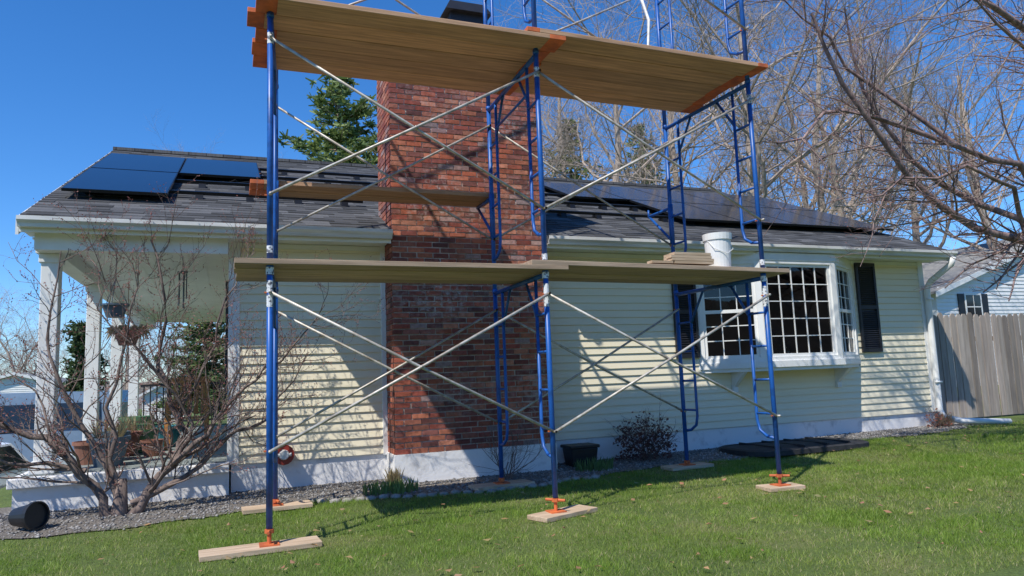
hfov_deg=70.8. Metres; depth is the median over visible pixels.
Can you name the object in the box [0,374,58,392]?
walls
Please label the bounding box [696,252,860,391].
bay window
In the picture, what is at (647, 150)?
oak tree
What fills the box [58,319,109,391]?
arborvitae
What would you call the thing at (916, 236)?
oak tree
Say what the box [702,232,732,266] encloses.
bucket
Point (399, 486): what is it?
daffodil plant
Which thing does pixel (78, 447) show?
flowerpot
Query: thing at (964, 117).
oak tree
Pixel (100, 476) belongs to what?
porch slab edge
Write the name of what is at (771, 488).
wood pad
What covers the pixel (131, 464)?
porch floor
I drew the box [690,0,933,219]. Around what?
oak tree
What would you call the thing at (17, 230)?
rake board
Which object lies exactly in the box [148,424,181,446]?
flowerpot
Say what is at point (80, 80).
sky
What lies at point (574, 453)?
planter
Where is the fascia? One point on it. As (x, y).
(30, 232)
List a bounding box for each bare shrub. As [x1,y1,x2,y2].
[460,398,566,479]
[924,403,951,428]
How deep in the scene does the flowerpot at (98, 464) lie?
7.91 m
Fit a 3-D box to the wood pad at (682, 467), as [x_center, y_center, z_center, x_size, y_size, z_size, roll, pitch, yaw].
[2.178,2.216,8.942,0.620,0.041,0.260,1,-8,-24]
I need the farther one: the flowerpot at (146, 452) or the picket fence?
the picket fence
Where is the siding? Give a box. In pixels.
[239,243,932,463]
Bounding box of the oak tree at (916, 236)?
[785,0,1023,248]
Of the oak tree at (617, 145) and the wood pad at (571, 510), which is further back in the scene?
the oak tree at (617, 145)
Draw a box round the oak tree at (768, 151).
[515,0,1019,218]
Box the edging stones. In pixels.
[317,475,599,502]
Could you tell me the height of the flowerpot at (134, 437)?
0.300 m
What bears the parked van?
on the driveway
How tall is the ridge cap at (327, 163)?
0.055 m
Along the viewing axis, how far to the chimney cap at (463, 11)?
9.61 m
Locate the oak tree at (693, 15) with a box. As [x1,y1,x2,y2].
[547,0,1022,231]
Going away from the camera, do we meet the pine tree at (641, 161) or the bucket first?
the bucket
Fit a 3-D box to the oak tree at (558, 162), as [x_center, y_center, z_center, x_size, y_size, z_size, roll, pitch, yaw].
[-0.639,-2.821,29.577,10.999,15.837,14.568,-2,-7,1]
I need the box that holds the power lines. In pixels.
[897,235,972,262]
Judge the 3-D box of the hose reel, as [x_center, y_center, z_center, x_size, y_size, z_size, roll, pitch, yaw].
[-2.609,1.903,8.229,0.230,0.230,0.170,1,-7,-21]
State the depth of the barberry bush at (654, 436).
9.47 m
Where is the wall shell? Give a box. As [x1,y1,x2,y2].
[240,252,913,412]
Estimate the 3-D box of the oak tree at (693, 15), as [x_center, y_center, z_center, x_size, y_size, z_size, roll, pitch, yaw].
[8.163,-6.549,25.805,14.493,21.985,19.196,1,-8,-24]
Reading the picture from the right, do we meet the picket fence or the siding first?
the picket fence
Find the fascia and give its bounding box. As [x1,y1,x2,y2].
[19,228,948,262]
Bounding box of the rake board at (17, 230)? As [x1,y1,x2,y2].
[15,157,102,233]
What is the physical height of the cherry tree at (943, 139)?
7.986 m
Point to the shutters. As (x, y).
(868, 309)
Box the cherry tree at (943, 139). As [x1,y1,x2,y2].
[692,0,1023,300]
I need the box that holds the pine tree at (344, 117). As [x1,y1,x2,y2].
[278,75,377,164]
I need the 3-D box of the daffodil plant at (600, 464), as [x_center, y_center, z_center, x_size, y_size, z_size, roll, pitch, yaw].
[1.041,2.183,8.966,0.575,0.176,0.315,1,-7,-21]
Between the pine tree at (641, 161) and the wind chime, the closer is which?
the wind chime
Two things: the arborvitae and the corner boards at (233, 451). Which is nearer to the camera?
the corner boards at (233, 451)
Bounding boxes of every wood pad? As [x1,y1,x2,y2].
[198,535,321,562]
[241,500,312,514]
[468,479,534,490]
[527,504,597,522]
[661,462,713,470]
[756,482,805,491]
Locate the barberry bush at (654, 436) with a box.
[603,396,687,461]
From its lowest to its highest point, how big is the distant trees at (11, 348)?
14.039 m
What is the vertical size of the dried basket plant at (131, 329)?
0.259 m
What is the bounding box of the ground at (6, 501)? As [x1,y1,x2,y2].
[0,386,1023,575]
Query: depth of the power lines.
32.44 m
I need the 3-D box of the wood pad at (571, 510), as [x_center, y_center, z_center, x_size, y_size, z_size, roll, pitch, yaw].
[0.468,2.069,6.614,0.660,0.041,0.260,4,-9,-41]
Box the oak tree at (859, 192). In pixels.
[691,67,984,246]
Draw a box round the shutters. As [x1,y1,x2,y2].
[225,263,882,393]
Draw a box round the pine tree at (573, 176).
[544,116,601,179]
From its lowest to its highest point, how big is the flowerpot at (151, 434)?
0.300 m
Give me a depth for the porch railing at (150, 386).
14.84 m
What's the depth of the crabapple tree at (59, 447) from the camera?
7.28 m
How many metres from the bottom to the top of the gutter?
0.105 m
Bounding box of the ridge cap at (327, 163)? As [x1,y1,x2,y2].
[113,147,721,191]
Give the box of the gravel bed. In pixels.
[0,421,1014,538]
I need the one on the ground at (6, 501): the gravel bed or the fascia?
the gravel bed
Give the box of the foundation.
[231,412,935,491]
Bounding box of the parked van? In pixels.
[0,390,127,461]
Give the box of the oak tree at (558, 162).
[366,8,651,181]
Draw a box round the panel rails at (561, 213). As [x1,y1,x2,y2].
[85,168,865,231]
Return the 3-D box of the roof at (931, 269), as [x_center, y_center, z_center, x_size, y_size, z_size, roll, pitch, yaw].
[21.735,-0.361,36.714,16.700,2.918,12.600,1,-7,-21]
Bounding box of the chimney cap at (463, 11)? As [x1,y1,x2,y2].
[440,0,490,23]
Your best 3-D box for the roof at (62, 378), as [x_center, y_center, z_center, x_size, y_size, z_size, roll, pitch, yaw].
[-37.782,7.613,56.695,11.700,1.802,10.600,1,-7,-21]
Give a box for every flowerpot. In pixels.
[8,501,49,529]
[72,440,92,464]
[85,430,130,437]
[86,435,130,467]
[100,254,129,317]
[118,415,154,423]
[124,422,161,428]
[125,430,142,456]
[135,428,157,452]
[139,439,164,456]
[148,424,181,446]
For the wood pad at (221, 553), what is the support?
on the ground at (6, 501)
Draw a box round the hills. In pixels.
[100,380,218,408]
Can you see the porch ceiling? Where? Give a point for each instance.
(76, 269)
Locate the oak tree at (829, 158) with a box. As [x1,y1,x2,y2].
[709,0,983,233]
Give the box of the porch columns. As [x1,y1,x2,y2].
[28,253,141,474]
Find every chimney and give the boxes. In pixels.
[376,81,549,454]
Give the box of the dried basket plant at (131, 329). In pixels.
[105,324,149,341]
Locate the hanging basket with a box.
[113,285,139,345]
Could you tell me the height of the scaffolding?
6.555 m
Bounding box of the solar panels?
[61,153,892,230]
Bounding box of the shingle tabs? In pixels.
[20,150,946,249]
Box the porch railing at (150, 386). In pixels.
[141,382,224,421]
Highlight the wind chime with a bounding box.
[177,267,187,307]
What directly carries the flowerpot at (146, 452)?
on the porch floor
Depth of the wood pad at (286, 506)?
7.11 m
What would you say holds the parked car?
on the driveway
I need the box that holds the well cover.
[719,437,868,456]
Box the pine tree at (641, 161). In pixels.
[621,123,672,184]
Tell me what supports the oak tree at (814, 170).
on the ground at (6, 501)
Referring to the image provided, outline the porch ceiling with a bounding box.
[32,233,228,328]
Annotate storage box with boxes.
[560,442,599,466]
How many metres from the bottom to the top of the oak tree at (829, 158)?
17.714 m
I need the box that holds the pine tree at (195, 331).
[151,322,227,425]
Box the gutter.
[16,215,957,257]
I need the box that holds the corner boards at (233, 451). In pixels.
[227,242,936,464]
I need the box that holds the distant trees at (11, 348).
[0,273,224,403]
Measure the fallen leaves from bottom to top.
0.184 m
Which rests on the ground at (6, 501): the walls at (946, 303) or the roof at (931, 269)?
the walls at (946, 303)
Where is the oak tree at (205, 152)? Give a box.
[148,116,224,422]
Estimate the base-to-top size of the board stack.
0.117 m
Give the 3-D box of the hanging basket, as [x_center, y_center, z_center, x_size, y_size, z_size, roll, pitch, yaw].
[-5.232,0.341,9.812,0.346,0.880,0.340,1,-7,-21]
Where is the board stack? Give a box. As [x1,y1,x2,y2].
[647,252,713,265]
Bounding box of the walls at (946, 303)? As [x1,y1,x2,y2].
[931,248,1023,384]
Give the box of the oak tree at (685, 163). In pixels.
[542,0,833,200]
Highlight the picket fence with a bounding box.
[933,312,1023,418]
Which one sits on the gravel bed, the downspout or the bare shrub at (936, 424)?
the bare shrub at (936, 424)
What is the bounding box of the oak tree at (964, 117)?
[825,0,1023,250]
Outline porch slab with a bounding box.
[11,472,228,510]
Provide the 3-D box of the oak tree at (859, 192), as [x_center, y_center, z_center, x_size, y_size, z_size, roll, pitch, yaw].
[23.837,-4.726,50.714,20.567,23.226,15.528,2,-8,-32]
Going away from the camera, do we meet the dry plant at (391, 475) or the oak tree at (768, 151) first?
the dry plant at (391, 475)
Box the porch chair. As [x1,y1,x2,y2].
[164,376,209,449]
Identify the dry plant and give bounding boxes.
[384,466,403,485]
[937,412,955,426]
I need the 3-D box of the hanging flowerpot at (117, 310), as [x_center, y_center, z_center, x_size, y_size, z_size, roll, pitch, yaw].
[-4.290,-0.030,7.796,0.281,0.700,0.277,1,-7,-21]
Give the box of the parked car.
[0,442,28,488]
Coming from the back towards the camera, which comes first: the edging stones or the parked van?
the parked van
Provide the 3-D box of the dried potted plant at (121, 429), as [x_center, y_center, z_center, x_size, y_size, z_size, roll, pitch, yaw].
[-4.814,1.654,8.802,0.678,0.300,2.155,0,-7,-17]
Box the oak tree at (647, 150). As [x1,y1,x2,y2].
[366,0,848,212]
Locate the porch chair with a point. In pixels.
(170, 418)
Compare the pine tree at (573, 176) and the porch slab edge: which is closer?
the porch slab edge
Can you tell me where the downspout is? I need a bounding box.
[923,257,1011,423]
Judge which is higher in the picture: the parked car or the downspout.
the downspout
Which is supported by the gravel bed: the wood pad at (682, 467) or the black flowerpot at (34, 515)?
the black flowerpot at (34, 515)
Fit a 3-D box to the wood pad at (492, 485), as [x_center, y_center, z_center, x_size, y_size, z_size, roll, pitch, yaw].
[-0.114,2.203,8.046,0.700,0.041,0.280,1,-8,-27]
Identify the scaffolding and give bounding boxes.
[234,0,790,547]
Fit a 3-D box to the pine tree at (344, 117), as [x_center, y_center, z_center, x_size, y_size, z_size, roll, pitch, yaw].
[-7.933,-2.416,32.650,14.524,16.759,15.212,1,-7,-21]
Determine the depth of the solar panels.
12.05 m
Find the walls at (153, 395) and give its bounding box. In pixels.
[142,375,222,422]
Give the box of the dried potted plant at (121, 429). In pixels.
[83,410,158,437]
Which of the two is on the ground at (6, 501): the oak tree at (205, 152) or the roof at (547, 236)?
the oak tree at (205, 152)
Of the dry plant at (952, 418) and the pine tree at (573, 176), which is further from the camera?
the pine tree at (573, 176)
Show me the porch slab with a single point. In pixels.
(67, 497)
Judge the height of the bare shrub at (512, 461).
0.995 m
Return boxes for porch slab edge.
[6,454,228,489]
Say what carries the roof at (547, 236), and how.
attached to the gable wall
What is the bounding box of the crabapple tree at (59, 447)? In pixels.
[0,173,388,516]
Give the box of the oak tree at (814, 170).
[662,0,1016,236]
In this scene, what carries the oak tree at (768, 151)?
on the ground at (6, 501)
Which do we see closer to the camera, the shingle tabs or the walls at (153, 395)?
the shingle tabs
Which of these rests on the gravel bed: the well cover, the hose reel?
the well cover
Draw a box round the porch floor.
[21,425,226,476]
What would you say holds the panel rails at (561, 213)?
on the shingle tabs
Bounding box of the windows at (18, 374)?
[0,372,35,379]
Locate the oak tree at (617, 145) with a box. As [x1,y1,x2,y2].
[474,0,858,184]
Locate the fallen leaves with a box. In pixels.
[98,423,1023,575]
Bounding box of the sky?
[0,0,1023,381]
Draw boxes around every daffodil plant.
[363,476,417,495]
[573,456,613,471]
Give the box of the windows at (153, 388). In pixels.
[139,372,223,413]
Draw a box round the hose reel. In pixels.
[278,445,293,464]
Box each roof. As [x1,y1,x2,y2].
[1,372,109,389]
[25,209,949,250]
[922,240,1022,293]
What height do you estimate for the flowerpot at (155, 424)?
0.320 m
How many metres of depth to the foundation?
8.73 m

